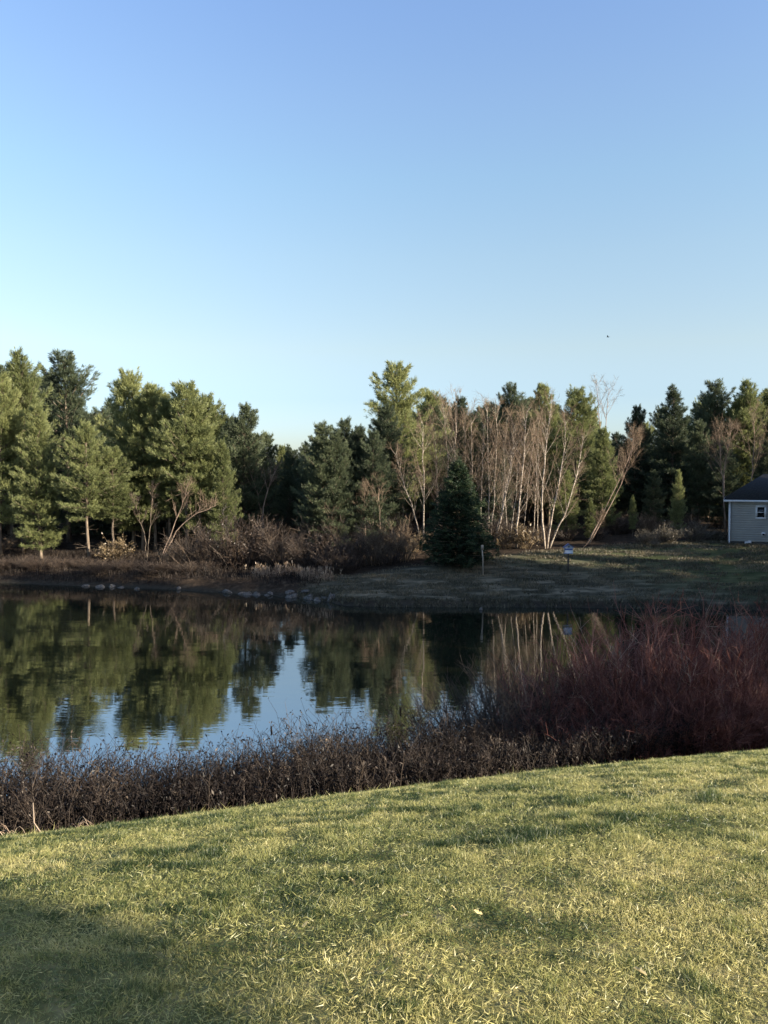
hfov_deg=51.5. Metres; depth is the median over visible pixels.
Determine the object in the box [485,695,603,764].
red twig shrub
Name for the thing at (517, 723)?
bare shrub
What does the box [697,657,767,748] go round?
red twig shrub
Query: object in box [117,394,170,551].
pine tree
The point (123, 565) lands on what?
bush
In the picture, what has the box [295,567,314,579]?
reed clump
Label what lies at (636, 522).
bush
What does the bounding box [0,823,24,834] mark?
dry grass clump
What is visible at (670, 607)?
red twig shrub
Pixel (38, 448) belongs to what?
pine tree
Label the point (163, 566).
bush
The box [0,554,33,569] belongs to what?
bush
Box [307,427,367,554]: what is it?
pine tree
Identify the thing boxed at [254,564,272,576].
reed clump
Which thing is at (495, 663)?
bare shrub
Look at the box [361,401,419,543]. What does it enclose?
pine tree
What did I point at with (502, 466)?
birch tree
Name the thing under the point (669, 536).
bush
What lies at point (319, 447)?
pine tree
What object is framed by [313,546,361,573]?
bush
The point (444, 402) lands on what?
pine tree
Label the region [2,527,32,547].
bush
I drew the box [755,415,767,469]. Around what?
pine tree
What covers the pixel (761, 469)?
pine tree
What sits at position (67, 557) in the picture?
bush
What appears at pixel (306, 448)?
pine tree
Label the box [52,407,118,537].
pine tree
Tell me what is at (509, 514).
pine tree
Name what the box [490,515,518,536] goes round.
bush
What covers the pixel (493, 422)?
pine tree
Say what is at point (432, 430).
bare tree
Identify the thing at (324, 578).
reed clump
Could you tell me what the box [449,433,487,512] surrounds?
pine tree
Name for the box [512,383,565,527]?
pine tree
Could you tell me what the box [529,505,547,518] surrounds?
pine tree
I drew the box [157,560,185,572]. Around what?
bush
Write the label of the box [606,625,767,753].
red twig shrub
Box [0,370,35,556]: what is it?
pine tree
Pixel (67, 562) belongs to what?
bush
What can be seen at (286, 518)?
bush
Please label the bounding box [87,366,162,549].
pine tree
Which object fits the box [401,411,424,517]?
pine tree
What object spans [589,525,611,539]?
bush
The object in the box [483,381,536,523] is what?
pine tree
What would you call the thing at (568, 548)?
nest box
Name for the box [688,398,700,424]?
pine tree
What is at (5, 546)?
bush
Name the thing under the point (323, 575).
reed clump
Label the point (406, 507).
pine tree
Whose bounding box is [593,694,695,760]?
red twig shrub
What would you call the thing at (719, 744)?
red twig shrub
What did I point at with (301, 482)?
pine tree
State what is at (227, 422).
pine tree
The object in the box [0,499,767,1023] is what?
ground
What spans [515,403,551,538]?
birch tree
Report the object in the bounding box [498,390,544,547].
birch tree
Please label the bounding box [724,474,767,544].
house
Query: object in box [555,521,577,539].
bush
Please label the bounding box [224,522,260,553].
bush
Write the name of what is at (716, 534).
bush
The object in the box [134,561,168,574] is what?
bush
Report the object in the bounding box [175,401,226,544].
pine tree
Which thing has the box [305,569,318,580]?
reed clump
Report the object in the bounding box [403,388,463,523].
pine tree
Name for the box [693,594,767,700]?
red twig shrub
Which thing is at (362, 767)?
bank weeds
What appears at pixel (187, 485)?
bare tree
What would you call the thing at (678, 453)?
pine tree
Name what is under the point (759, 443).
bare tree
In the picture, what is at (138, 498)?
bare tree
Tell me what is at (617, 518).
bush
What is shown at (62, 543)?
bush
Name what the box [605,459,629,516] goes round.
pine tree
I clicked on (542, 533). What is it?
bush
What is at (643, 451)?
pine tree
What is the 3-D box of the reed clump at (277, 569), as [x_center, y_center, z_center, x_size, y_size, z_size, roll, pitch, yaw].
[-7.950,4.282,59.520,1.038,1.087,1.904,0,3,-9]
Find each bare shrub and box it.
[382,634,593,745]
[394,647,569,751]
[399,676,532,740]
[404,624,651,740]
[429,668,602,751]
[466,700,546,772]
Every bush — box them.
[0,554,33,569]
[0,557,18,569]
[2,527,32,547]
[2,536,17,551]
[12,557,41,569]
[16,555,57,569]
[44,555,74,568]
[54,537,70,548]
[57,554,83,565]
[70,556,104,568]
[76,557,119,574]
[97,556,134,569]
[114,556,138,571]
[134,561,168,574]
[135,555,176,572]
[152,532,196,565]
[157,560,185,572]
[158,517,236,566]
[168,559,214,573]
[189,560,222,571]
[192,503,285,569]
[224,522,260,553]
[235,499,305,550]
[245,514,317,569]
[245,522,286,551]
[272,530,298,548]
[280,525,357,570]
[288,503,373,555]
[291,518,358,551]
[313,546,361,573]
[319,516,381,569]
[335,506,410,565]
[370,547,405,565]
[372,507,433,562]
[375,507,422,541]
[467,502,534,545]
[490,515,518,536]
[531,523,554,542]
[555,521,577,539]
[556,526,578,540]
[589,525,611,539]
[598,512,631,534]
[604,507,629,528]
[616,513,646,531]
[634,527,658,544]
[635,508,670,532]
[645,520,686,543]
[676,508,700,530]
[677,519,713,541]
[687,517,711,529]
[704,526,725,540]
[711,520,727,527]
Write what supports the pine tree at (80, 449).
on the ground at (210, 583)
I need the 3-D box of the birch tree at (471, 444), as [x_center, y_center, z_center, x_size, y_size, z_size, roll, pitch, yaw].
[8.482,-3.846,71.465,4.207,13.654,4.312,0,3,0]
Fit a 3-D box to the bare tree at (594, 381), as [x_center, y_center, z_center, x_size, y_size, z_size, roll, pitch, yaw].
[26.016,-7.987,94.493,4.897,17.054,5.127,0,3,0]
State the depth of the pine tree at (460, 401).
89.31 m
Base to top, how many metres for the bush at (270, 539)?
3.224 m
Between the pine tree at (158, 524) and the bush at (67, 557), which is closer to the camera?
the bush at (67, 557)
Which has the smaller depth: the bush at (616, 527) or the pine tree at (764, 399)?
the bush at (616, 527)
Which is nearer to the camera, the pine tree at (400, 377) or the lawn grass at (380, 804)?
the lawn grass at (380, 804)
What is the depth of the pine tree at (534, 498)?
85.94 m
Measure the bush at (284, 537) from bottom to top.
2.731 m
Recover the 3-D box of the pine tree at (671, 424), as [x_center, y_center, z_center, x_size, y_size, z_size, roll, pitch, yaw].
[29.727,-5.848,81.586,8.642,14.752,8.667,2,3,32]
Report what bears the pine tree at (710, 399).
on the ground at (210, 583)
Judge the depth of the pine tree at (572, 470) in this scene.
86.94 m
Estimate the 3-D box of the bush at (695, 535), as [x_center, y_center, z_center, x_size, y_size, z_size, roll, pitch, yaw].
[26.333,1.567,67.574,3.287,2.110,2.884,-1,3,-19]
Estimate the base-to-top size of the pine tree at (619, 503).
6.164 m
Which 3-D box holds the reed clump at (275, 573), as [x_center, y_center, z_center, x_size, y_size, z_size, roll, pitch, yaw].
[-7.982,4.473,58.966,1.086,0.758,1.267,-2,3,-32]
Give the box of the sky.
[0,0,767,475]
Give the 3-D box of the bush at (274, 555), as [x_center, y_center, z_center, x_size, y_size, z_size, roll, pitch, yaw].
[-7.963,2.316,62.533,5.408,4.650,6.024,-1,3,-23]
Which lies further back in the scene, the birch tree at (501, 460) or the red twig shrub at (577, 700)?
the birch tree at (501, 460)
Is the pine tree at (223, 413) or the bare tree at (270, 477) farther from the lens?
the pine tree at (223, 413)
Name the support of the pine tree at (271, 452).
on the ground at (210, 583)
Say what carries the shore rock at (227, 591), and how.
on the ground at (210, 583)
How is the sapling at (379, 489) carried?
on the ground at (210, 583)
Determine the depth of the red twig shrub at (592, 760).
11.68 m
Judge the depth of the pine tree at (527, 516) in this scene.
89.97 m
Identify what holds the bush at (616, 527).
on the ground at (210, 583)
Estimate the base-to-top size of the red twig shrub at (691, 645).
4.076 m
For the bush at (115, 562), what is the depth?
63.17 m
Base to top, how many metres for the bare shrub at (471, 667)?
3.725 m
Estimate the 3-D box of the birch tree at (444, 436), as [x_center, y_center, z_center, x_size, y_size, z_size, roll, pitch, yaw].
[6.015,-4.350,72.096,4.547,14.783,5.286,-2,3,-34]
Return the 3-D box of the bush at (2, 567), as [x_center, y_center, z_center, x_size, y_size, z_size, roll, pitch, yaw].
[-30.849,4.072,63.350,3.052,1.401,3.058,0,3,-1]
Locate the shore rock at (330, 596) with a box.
[327,592,332,600]
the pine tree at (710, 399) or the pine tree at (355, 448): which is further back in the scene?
the pine tree at (710, 399)
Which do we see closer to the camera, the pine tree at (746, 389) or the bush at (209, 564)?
the bush at (209, 564)
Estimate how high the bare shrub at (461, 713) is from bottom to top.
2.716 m
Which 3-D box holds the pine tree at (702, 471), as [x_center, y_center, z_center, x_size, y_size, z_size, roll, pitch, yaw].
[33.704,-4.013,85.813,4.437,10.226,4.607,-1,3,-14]
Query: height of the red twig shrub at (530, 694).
3.277 m
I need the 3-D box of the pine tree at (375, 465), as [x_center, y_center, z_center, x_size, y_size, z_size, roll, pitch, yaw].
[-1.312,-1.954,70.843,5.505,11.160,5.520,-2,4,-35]
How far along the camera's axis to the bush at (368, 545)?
62.40 m
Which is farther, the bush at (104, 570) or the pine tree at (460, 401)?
the pine tree at (460, 401)
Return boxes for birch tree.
[383,410,447,546]
[419,383,478,499]
[421,409,449,502]
[443,406,487,483]
[458,395,500,518]
[465,408,498,499]
[468,391,512,540]
[484,405,520,521]
[490,407,534,544]
[491,421,516,522]
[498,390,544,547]
[500,443,532,547]
[508,411,548,528]
[515,388,597,548]
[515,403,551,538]
[518,424,550,538]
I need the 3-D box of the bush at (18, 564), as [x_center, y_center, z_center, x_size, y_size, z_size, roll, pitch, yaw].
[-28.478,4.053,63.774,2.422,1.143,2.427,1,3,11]
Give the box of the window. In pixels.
[755,505,766,518]
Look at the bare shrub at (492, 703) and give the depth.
13.88 m
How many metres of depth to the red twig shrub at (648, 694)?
12.32 m
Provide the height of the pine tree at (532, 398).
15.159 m
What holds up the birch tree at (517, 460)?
on the ground at (210, 583)
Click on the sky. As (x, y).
(269, 205)
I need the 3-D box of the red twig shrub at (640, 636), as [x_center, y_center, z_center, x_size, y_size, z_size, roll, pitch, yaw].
[5.152,3.506,15.133,4.332,4.425,4.758,2,3,28]
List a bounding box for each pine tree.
[0,345,66,552]
[0,364,18,530]
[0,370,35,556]
[0,377,23,534]
[1,427,31,536]
[2,402,69,558]
[12,347,115,541]
[36,375,58,528]
[41,394,77,522]
[41,402,82,534]
[45,390,67,505]
[49,418,120,559]
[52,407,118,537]
[82,445,140,558]
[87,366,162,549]
[91,398,122,425]
[97,412,113,528]
[105,424,128,536]
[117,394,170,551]
[121,381,179,552]
[124,516,164,531]
[135,397,197,547]
[144,378,221,553]
[155,389,170,529]
[157,416,183,542]
[157,517,190,537]
[166,389,242,550]
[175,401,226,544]
[189,424,242,533]
[203,438,244,548]
[206,402,275,550]
[221,410,225,431]
[221,415,247,499]
[239,430,285,535]
[273,445,285,484]
[273,469,306,542]
[275,444,292,512]
[279,448,300,487]
[286,459,303,516]
[290,419,353,545]
[295,468,316,535]
[298,442,308,466]
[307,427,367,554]
[332,416,377,538]
[337,425,386,550]
[344,428,400,543]
[347,360,451,530]
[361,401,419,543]
[397,430,422,522]
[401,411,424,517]
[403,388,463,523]
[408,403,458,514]
[411,402,427,419]
[421,407,460,507]
[436,455,466,510]
[438,394,450,409]
[442,395,486,479]
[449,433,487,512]
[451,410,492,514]
[475,404,488,427]
[477,450,521,524]
[478,401,497,519]
[480,404,523,510]
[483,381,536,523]
[508,426,547,517]
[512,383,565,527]
[513,420,535,520]
[518,408,571,514]
[519,396,533,510]
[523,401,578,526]
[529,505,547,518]
[538,384,610,530]
[546,430,596,521]
[547,468,586,533]
[579,413,607,487]
[580,426,623,533]
[582,497,596,537]
[592,409,601,431]
[599,445,614,505]
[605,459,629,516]
[609,431,623,460]
[609,483,630,513]
[613,403,657,517]
[626,448,653,517]
[627,383,718,522]
[627,495,638,536]
[641,421,654,468]
[641,470,667,527]
[642,416,704,522]
[648,405,664,445]
[659,436,699,523]
[668,469,687,531]
[676,416,693,444]
[676,418,718,519]
[684,377,749,520]
[686,395,727,517]
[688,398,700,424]
[688,432,717,520]
[700,439,743,528]
[711,397,752,508]
[712,377,767,484]
[739,387,767,459]
[744,439,767,481]
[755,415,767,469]
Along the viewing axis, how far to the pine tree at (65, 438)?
91.74 m
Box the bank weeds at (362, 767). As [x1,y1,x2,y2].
[0,671,767,835]
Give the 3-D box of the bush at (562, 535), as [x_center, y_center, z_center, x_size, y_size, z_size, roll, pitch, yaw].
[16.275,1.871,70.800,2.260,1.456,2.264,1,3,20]
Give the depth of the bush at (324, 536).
70.78 m
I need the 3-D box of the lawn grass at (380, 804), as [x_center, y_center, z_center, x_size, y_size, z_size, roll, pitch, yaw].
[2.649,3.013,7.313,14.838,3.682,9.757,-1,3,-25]
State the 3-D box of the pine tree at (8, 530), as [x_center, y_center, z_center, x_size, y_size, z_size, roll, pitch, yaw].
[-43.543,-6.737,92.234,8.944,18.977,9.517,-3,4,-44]
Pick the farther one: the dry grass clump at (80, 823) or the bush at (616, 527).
the bush at (616, 527)
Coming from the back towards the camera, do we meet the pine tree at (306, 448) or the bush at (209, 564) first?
the pine tree at (306, 448)
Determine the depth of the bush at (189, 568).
60.80 m
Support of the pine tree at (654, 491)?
on the ground at (210, 583)
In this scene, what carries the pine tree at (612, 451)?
on the ground at (210, 583)
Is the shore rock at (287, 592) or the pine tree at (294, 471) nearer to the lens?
the shore rock at (287, 592)
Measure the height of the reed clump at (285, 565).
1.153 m
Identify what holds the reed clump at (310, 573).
on the ground at (210, 583)
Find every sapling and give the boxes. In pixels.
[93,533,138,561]
[349,478,373,535]
[363,470,391,528]
[399,530,429,552]
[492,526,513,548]
[505,521,542,548]
[583,509,607,547]
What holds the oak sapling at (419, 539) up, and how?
on the ground at (210, 583)
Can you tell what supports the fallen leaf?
on the ground at (210, 583)
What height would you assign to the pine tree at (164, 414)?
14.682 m
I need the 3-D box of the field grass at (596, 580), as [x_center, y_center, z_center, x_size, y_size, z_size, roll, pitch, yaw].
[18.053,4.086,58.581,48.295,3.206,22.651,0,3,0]
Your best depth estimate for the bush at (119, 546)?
67.79 m
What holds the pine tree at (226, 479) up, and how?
on the ground at (210, 583)
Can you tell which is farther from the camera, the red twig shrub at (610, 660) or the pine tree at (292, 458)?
the pine tree at (292, 458)
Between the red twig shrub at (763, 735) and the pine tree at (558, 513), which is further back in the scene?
the pine tree at (558, 513)
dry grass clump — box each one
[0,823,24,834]
[68,817,89,827]
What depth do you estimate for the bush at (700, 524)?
76.09 m
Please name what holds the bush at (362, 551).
on the ground at (210, 583)
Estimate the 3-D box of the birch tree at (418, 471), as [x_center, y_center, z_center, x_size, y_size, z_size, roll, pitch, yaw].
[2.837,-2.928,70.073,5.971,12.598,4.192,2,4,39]
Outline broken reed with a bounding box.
[33,803,39,831]
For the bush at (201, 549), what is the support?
on the ground at (210, 583)
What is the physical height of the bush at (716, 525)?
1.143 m
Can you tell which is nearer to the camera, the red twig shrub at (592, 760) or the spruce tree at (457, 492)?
the red twig shrub at (592, 760)
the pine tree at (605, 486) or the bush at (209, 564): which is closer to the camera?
the bush at (209, 564)
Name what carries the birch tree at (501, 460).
on the ground at (210, 583)
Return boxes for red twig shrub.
[473,634,635,758]
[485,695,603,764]
[496,601,680,721]
[515,660,682,765]
[518,599,741,754]
[528,581,765,718]
[543,625,763,758]
[550,714,625,767]
[584,591,767,732]
[585,573,767,683]
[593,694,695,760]
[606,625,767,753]
[638,680,767,755]
[657,591,767,746]
[675,588,767,679]
[691,666,767,751]
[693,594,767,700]
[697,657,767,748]
[710,611,767,657]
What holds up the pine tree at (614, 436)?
on the ground at (210, 583)
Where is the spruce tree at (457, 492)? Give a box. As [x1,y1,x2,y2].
[418,459,501,568]
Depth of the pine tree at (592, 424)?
95.18 m
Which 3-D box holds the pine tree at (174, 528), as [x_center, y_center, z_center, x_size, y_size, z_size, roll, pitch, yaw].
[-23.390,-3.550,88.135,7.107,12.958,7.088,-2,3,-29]
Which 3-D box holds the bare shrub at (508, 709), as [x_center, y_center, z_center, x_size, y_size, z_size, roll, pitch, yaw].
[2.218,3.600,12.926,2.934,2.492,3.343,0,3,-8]
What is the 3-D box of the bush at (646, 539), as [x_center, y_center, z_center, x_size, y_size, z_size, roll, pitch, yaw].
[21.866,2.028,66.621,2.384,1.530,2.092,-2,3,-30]
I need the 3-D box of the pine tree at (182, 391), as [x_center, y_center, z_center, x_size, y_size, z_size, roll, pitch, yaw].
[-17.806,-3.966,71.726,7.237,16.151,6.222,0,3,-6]
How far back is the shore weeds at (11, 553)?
62.53 m
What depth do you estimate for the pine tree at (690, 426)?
85.39 m
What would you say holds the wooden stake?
on the ground at (210, 583)
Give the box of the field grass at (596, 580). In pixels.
[296,538,767,610]
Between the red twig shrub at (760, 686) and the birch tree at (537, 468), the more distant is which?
the birch tree at (537, 468)
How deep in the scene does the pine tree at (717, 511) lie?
77.53 m
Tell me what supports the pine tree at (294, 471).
on the ground at (210, 583)
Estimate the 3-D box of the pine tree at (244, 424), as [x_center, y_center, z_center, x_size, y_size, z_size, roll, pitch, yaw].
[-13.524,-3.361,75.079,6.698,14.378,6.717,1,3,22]
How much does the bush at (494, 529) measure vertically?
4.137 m
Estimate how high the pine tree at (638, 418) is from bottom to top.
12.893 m
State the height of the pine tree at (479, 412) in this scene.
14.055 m
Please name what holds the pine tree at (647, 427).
on the ground at (210, 583)
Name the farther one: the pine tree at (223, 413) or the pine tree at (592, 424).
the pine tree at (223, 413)
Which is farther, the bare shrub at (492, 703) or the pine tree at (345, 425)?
the pine tree at (345, 425)
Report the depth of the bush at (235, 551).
63.16 m
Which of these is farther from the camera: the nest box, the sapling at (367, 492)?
the sapling at (367, 492)
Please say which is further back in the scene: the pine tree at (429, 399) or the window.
the pine tree at (429, 399)
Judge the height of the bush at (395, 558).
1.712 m
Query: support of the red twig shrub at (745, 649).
on the ground at (210, 583)
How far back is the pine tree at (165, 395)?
96.34 m
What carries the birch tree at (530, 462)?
on the ground at (210, 583)
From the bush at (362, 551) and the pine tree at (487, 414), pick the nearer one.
the bush at (362, 551)
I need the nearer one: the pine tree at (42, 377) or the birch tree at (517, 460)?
the birch tree at (517, 460)
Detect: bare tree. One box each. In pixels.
[126,482,162,560]
[161,476,226,559]
[241,457,284,540]
[418,407,460,511]
[587,374,624,424]
[700,414,743,534]
[733,399,767,481]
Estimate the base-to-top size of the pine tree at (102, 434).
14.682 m
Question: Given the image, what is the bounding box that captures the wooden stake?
[481,545,483,574]
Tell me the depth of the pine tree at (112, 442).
88.20 m
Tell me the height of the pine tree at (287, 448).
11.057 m
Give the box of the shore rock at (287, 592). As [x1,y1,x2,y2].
[285,590,293,594]
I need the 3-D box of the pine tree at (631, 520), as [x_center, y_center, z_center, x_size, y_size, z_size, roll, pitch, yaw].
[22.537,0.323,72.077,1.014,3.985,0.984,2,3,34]
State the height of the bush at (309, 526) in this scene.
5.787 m
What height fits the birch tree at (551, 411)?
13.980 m
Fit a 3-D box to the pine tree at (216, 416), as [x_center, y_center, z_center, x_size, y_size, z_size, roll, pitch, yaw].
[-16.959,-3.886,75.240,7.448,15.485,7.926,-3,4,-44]
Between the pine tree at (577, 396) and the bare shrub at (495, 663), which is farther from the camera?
the pine tree at (577, 396)
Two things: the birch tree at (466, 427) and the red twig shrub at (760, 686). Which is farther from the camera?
the birch tree at (466, 427)
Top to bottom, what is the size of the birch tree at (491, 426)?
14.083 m
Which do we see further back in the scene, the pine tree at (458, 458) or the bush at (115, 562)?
the pine tree at (458, 458)
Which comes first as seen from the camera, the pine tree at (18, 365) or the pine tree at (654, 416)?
the pine tree at (18, 365)
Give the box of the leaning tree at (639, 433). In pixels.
[587,421,646,544]
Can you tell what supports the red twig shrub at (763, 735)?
on the ground at (210, 583)
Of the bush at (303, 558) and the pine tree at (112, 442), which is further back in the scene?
the pine tree at (112, 442)
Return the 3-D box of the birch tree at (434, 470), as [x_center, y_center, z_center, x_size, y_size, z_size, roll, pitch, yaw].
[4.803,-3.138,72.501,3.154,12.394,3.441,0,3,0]
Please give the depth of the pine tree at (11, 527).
89.00 m
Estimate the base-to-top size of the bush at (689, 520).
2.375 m
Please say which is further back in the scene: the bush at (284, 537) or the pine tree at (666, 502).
the pine tree at (666, 502)
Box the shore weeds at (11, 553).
[0,547,326,586]
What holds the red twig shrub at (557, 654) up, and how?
on the ground at (210, 583)
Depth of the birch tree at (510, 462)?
67.79 m
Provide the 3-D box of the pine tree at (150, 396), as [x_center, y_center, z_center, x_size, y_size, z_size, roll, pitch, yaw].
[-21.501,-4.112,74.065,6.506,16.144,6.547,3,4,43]
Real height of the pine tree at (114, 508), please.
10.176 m
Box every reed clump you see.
[244,562,265,574]
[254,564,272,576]
[271,563,283,575]
[272,567,283,576]
[276,560,295,574]
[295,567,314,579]
[300,566,316,579]
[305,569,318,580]
[313,569,334,580]
[316,565,341,581]
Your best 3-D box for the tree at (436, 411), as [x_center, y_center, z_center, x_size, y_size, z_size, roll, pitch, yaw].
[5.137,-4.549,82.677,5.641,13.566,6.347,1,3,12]
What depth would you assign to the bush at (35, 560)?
63.42 m
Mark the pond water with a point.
(162, 666)
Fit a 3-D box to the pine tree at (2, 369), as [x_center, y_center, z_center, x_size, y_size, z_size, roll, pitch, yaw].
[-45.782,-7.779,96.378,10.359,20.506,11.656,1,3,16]
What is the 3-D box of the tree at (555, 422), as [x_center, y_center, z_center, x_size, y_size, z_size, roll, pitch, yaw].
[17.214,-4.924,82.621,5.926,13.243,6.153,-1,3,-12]
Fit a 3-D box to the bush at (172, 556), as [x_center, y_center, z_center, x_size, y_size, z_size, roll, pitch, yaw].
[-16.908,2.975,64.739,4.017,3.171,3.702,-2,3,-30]
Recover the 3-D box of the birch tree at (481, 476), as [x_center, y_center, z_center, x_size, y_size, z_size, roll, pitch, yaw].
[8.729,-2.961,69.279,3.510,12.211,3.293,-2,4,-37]
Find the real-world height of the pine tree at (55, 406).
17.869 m
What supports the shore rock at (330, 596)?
on the ground at (210, 583)
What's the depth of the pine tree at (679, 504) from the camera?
70.88 m
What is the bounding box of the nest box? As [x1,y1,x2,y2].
[562,543,573,571]
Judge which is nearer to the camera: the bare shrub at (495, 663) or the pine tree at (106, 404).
the bare shrub at (495, 663)
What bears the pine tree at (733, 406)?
on the ground at (210, 583)
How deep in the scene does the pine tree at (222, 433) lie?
85.40 m
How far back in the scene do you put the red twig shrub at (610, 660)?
13.45 m
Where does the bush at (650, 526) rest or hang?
on the ground at (210, 583)
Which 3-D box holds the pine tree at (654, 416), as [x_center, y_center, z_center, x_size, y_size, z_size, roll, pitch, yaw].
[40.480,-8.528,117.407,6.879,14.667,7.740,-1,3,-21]
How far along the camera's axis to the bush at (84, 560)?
63.92 m
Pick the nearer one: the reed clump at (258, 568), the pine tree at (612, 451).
the reed clump at (258, 568)
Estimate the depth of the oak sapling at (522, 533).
66.35 m
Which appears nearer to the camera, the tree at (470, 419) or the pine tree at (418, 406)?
the tree at (470, 419)
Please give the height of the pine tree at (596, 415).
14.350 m
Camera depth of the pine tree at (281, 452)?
131.43 m
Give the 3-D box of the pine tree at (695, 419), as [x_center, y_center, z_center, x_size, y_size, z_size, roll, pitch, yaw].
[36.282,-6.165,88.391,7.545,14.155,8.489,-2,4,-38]
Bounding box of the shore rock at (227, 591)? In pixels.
[222,589,231,593]
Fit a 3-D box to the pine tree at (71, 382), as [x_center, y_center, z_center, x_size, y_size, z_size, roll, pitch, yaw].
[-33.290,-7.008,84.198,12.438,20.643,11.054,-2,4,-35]
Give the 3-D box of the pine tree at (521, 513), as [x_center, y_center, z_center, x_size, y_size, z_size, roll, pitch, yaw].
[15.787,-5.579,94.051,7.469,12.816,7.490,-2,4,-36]
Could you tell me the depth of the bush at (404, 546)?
63.07 m
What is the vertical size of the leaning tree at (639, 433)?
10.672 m
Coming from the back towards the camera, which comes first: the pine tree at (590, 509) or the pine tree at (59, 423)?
the pine tree at (59, 423)
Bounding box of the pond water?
[0,583,767,801]
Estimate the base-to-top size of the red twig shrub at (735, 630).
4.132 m
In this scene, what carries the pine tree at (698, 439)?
on the ground at (210, 583)
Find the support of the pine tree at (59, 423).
on the ground at (210, 583)
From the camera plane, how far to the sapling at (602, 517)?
65.09 m
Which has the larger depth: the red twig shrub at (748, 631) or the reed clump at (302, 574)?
the reed clump at (302, 574)
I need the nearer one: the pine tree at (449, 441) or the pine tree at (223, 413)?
the pine tree at (449, 441)
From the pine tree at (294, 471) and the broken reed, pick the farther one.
the pine tree at (294, 471)
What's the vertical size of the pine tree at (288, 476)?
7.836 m
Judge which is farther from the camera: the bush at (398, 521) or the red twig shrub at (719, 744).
the bush at (398, 521)
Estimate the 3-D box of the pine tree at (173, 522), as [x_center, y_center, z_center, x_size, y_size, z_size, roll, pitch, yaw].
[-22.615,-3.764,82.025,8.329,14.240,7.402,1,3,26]
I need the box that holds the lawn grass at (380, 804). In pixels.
[0,746,767,1023]
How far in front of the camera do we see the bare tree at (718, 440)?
72.70 m
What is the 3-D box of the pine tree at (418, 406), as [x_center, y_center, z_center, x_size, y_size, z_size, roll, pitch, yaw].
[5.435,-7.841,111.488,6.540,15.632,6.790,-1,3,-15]

